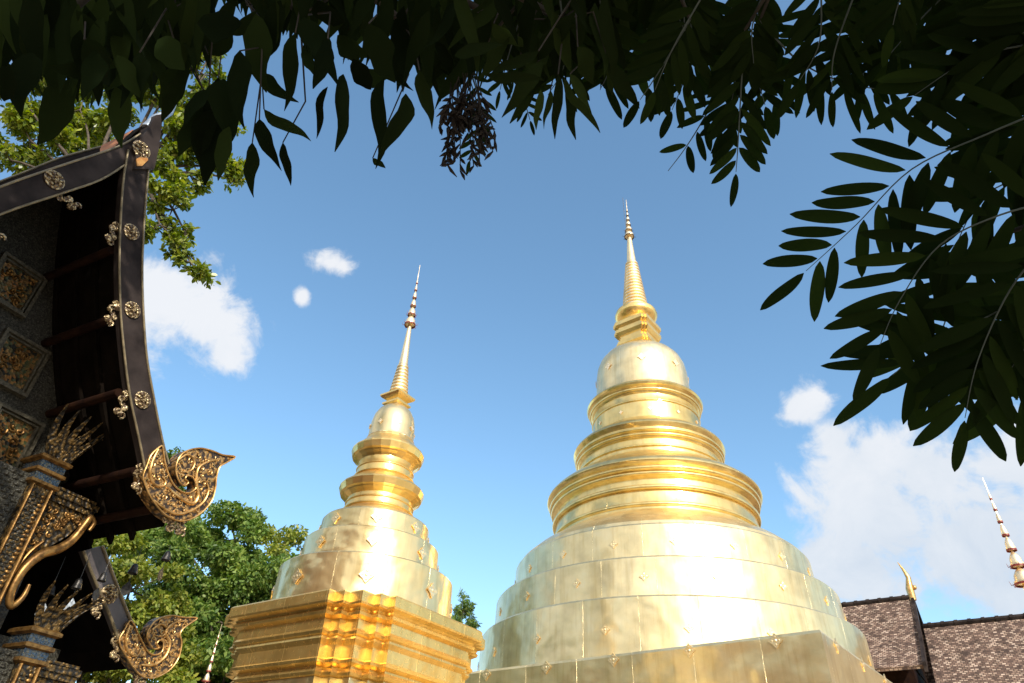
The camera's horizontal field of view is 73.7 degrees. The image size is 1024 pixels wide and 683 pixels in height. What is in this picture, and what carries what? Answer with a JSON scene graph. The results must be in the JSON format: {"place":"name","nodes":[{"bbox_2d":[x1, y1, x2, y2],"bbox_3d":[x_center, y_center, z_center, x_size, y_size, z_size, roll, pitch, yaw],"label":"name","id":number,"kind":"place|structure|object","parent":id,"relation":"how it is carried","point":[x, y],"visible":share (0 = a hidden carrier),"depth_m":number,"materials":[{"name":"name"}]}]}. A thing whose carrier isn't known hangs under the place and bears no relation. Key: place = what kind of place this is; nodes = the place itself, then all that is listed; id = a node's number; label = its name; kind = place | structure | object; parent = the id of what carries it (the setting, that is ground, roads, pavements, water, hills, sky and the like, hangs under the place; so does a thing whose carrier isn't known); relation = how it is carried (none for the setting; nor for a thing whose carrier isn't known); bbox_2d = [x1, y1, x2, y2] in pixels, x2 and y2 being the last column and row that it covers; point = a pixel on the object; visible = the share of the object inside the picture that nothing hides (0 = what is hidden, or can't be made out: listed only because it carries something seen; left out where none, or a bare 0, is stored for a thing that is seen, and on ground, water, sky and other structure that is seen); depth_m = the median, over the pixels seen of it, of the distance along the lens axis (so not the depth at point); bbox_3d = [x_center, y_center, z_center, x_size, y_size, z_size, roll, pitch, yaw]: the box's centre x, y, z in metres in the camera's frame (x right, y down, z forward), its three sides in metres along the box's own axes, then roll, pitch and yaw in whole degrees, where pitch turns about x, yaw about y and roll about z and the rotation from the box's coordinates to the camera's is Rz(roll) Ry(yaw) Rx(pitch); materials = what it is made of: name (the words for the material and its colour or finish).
{"place":"outdoors","nodes":[
{"label":"outdoors","id":0,"kind":"place"},
{"bbox_2d":[0,106,235,682],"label":"carved temple hall","id":1,"kind":"structure","parent":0,"point":[85,461],"depth_m":7.59,"materials":[{"name":"paint"}]},
{"bbox_2d":[43,557,65,609],"bbox_3d":[-4.906,2.622,7.293,0.115,0.657,0.107,13,-38,-12],"label":"hanging bell","id":2,"kind":"object","parent":1,"relation":"hanging from","point":[52,593],"visible":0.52,"depth_m":7.26,"materials":[{"name":"grey metal"}]},
{"bbox_2d":[63,556,89,609],"bbox_3d":[-4.664,2.599,7.352,0.116,0.617,0.107,10,-37,-10],"label":"hanging bell","id":3,"kind":"object","parent":1,"relation":"hanging from","point":[76,585],"visible":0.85,"depth_m":7.31,"materials":[{"name":"grey metal"}]},
{"bbox_2d":[92,555,111,600],"bbox_3d":[-4.282,2.469,7.153,0.088,0.483,0.094,-6,-38,12],"label":"hanging bell","id":4,"kind":"object","parent":1,"relation":"hanging from","point":[96,592],"visible":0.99,"depth_m":7.10,"materials":[{"name":"grey metal"}]},
{"bbox_2d":[121,546,142,595],"bbox_3d":[-4.225,2.559,7.626,0.116,0.557,0.107,7,-37,-5],"label":"hanging bell","id":5,"kind":"object","parent":1,"relation":"hanging from","point":[126,588],"visible":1,"depth_m":7.56,"materials":[{"name":"grey metal"}]},
{"bbox_2d":[157,545,170,580],"bbox_3d":[-3.729,2.374,7.337,0.098,0.400,0.105,1,-37,2],"label":"hanging bell","id":6,"kind":"object","parent":1,"relation":"hanging from","point":[166,556],"visible":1,"depth_m":7.33,"materials":[{"name":"grey metal"}]},
{"bbox_2d":[0,0,1023,682],"label":"sky","id":7,"kind":"structure","parent":0,"point":[282,366],"materials":[{"name":"blue"}]},
{"bbox_3d":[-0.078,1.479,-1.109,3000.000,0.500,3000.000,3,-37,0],"label":"ground","id":8,"kind":"structure","parent":0,"visible":0},
{"bbox_2d":[0,53,247,288],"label":"overhanging tree","id":9,"kind":"object","parent":8,"relation":"on","point":[86,127],"visible":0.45,"depth_m":13.86,"materials":[{"name":"green plant"}]},
{"bbox_2d":[76,531,205,682],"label":"broadleaf tree","id":10,"kind":"object","parent":8,"relation":"on","point":[169,602],"visible":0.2,"depth_m":18.57,"materials":[{"name":"green leaves"},{"name":"bark"}]},
{"bbox_2d":[202,625,221,682],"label":"slim chedi","id":11,"kind":"structure","parent":8,"relation":"on","point":[206,677],"depth_m":16.55,"materials":[{"name":"white metal"}]},
{"bbox_2d":[130,446,298,682],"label":"broadleaf tree","id":12,"kind":"object","parent":8,"relation":"on","point":[243,574],"visible":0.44,"depth_m":23.24,"materials":[{"name":"green plant"}]},
{"bbox_2d":[248,522,308,559],"bbox_3d":[-8.894,13.087,25.901,5.305,12.629,3.434,3,-37,0],"label":"broadleaf tree","id":13,"kind":"object","parent":8,"relation":"on","point":[292,536],"visible":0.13,"depth_m":28.49,"materials":[{"name":"green plant"}]},
{"bbox_2d":[0,0,640,196],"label":"long leaved tree","id":14,"kind":"object","parent":8,"relation":"on","point":[121,52],"visible":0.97,"depth_m":2.45,"materials":[{"name":"green plant"}]},
{"bbox_2d":[224,267,484,682],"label":"golden chedi","id":15,"kind":"structure","parent":8,"relation":"on","point":[361,592],"depth_m":11.18,"materials":[{"name":"gold metal"}]},
{"bbox_2d":[451,587,481,628],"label":"slender tree","id":16,"kind":"object","parent":8,"relation":"on","point":[467,609],"visible":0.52,"depth_m":46.16,"materials":[{"name":"green plant"}]},
{"bbox_2d":[465,202,891,682],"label":"golden chedi","id":17,"kind":"structure","parent":8,"relation":"on","point":[660,555],"depth_m":19.07,"materials":[{"name":"gold metal"}]},
{"bbox_2d":[459,0,1023,471],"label":"feathery leaved tree","id":18,"kind":"object","parent":8,"relation":"on","point":[883,50],"visible":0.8,"depth_m":2.13,"materials":[{"name":"green plant"}]},
{"bbox_2d":[841,562,1023,682],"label":"tiled hall","id":19,"kind":"structure","parent":8,"relation":"on","point":[905,644],"depth_m":24.98,"materials":[{"name":"tile"}]},
{"bbox_2d":[982,478,1023,588],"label":"slim chedi","id":20,"kind":"structure","parent":8,"relation":"on","point":[1016,563],"depth_m":15.49,"materials":[{"name":"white metal"}]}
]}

